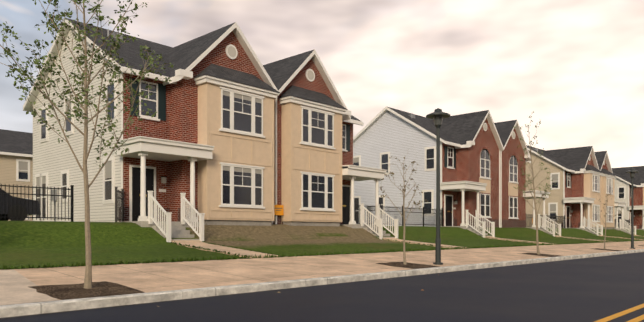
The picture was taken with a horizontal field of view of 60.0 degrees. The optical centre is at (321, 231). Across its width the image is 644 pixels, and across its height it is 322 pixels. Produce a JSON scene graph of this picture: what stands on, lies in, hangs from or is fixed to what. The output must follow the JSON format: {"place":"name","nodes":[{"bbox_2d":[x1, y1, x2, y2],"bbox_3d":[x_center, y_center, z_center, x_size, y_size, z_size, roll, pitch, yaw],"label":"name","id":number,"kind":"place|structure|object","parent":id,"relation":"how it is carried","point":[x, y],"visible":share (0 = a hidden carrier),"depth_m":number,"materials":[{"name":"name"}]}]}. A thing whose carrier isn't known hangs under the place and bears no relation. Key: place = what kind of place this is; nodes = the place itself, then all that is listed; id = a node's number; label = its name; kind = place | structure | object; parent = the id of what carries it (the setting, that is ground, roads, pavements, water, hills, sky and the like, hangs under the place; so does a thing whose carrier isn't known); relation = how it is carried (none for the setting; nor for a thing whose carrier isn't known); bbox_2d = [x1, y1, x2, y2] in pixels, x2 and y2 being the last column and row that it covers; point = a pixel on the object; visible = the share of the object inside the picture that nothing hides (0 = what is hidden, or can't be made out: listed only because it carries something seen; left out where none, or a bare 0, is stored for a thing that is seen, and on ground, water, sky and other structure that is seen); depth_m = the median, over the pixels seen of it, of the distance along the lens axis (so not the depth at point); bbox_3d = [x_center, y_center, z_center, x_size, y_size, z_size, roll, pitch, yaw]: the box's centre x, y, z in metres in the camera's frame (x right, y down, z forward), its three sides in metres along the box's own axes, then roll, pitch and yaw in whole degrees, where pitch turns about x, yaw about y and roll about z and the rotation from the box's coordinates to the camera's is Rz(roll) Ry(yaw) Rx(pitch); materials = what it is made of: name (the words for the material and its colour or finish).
{"place":"outdoors","nodes":[
{"label":"outdoors","id":0,"kind":"place"},
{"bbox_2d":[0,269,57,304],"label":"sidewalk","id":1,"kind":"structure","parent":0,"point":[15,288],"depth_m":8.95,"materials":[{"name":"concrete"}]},
{"bbox_2d":[0,252,643,321],"bbox_3d":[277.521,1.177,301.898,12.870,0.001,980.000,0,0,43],"label":"road asphalt","id":2,"kind":"structure","parent":0,"point":[593,289],"depth_m":9.42,"materials":[{"name":"black asphalt"}]},
{"bbox_2d":[0,252,641,318],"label":"road kerb seal","id":3,"kind":"object","parent":2,"relation":"on","point":[258,291],"visible":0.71,"depth_m":10.28,"materials":[{"name":"grey concrete"}]},
{"bbox_2d":[594,304,643,321],"bbox_3d":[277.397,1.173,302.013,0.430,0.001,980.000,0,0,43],"label":"road centre lines","id":4,"kind":"object","parent":2,"relation":"on","point":[624,312],"depth_m":7.73,"materials":[{"name":"yellow paint"}]},
{"bbox_2d":[0,221,643,268],"bbox_3d":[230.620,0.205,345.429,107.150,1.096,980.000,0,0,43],"label":"lawn terrain","id":5,"kind":"structure","parent":0,"point":[36,243],"depth_m":19.36,"materials":[{"name":"green plant"}]},
{"bbox_2d":[0,129,32,220],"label":"street house","id":6,"kind":"structure","parent":5,"relation":"on","point":[16,158],"depth_m":43.33,"materials":[{"name":"beige paint"}]},
{"bbox_2d":[0,188,40,220],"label":"parked car","id":7,"kind":"object","parent":5,"relation":"on","point":[22,207],"visible":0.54,"depth_m":19.74,"materials":[{"name":"black paint"}]},
{"bbox_2d":[23,18,398,241],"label":"house","id":8,"kind":"structure","parent":5,"relation":"on","point":[234,131],"depth_m":23.08,"materials":[{"name":"beige paint"}]},
{"bbox_2d":[274,205,283,223],"bbox_3d":[-1.957,-0.713,24.900,0.041,0.980,0.620,0,0,43],"label":"notice sign","id":9,"kind":"object","parent":5,"relation":"on","point":[278,209],"visible":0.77,"depth_m":24.91,"materials":[{"name":"orange"}]},
{"bbox_2d":[0,184,629,228],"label":"fence","id":10,"kind":"object","parent":5,"relation":"on","point":[120,197],"visible":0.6,"depth_m":19.67,"materials":[{"name":"black metal"}]},
{"bbox_2d":[353,107,560,237],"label":"house","id":11,"kind":"structure","parent":5,"relation":"on","point":[481,165],"depth_m":39.72,"materials":[{"name":"grey"}]},
{"bbox_2d":[526,145,635,235],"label":"house","id":12,"kind":"structure","parent":5,"relation":"on","point":[582,178],"depth_m":55.27,"materials":[{"name":"beige paint"}]},
{"bbox_2d":[612,166,643,229],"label":"house","id":13,"kind":"structure","parent":5,"relation":"on","point":[622,186],"depth_m":71.30,"materials":[{"name":"beige"}]},
{"bbox_2d":[0,0,643,167],"label":"sky","id":14,"kind":"structure","parent":0,"point":[578,65],"materials":[{"name":"white"}]},
{"bbox_2d":[8,241,643,304],"bbox_3d":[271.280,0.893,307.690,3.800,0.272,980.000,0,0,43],"label":"sidewalk pavement","id":15,"kind":"structure","parent":0,"point":[155,277],"depth_m":13.75,"materials":[{"name":"concrete"}]},
{"bbox_2d":[0,241,624,269],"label":"overgrowth vegetation","id":16,"kind":"object","parent":15,"relation":"on","point":[241,258],"visible":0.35,"depth_m":15.22,"materials":[{"name":"green plant"}]},
{"bbox_2d":[30,245,643,299],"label":"tree pit mulch","id":17,"kind":"object","parent":15,"relation":"in","point":[74,291],"visible":0.9,"depth_m":9.45,"materials":[{"name":"brown soil"}]},
{"bbox_2d":[0,0,172,288],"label":"street tree","id":18,"kind":"object","parent":17,"relation":"on","point":[85,75],"visible":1,"depth_m":9.52,"materials":[{"name":"green plant"}]},
{"bbox_2d":[380,150,427,264],"bbox_3d":[2.547,-0.738,16.769,1.280,3.458,1.464,0,0,43],"label":"street tree","id":19,"kind":"object","parent":17,"relation":"on","point":[403,215],"visible":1,"depth_m":16.56,"materials":[{"name":"brown plant"}]},
{"bbox_2d":[513,111,556,253],"bbox_3d":[9.001,-2.103,23.849,1.690,6.195,1.642,0,0,9],"label":"street tree","id":20,"kind":"object","parent":17,"relation":"on","point":[534,208],"visible":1,"depth_m":23.82,"materials":[{"name":"green plant"}]},
{"bbox_2d":[598,193,621,248],"bbox_3d":[15.557,-0.583,30.250,0.879,3.150,1.175,0,0,-34],"label":"street tree","id":21,"kind":"object","parent":17,"relation":"on","point":[606,203],"visible":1,"depth_m":30.40,"materials":[{"name":"brown plant"}]},
{"bbox_2d":[426,108,449,264],"bbox_3d":[3.563,-1.395,17.116,0.740,4.800,0.721,0,0,43],"label":"lamp post","id":22,"kind":"object","parent":15,"relation":"on","point":[438,115],"visible":0.98,"depth_m":17.06,"materials":[{"name":"black metal"}]},
{"bbox_2d":[625,168,638,248],"bbox_3d":[18.462,-1.395,33.167,0.740,4.800,0.721,0,0,43],"label":"lamp post","id":23,"kind":"object","parent":15,"relation":"on","point":[632,171],"visible":0.98,"depth_m":33.12,"materials":[{"name":"black metal"}]},
{"bbox_2d":[171,235,643,257],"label":"walkway","id":24,"kind":"structure","parent":0,"point":[198,243],"depth_m":18.71,"materials":[{"name":"concrete"}]},
{"label":"terrain","id":25,"kind":"structure","parent":0,"visible":0},
{"bbox_2d":[0,249,643,317],"bbox_3d":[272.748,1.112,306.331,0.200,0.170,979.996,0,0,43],"label":"kerb","id":26,"kind":"structure","parent":25,"relation":"on","point":[13,310],"depth_m":10.48,"materials":[{"name":"concrete"}]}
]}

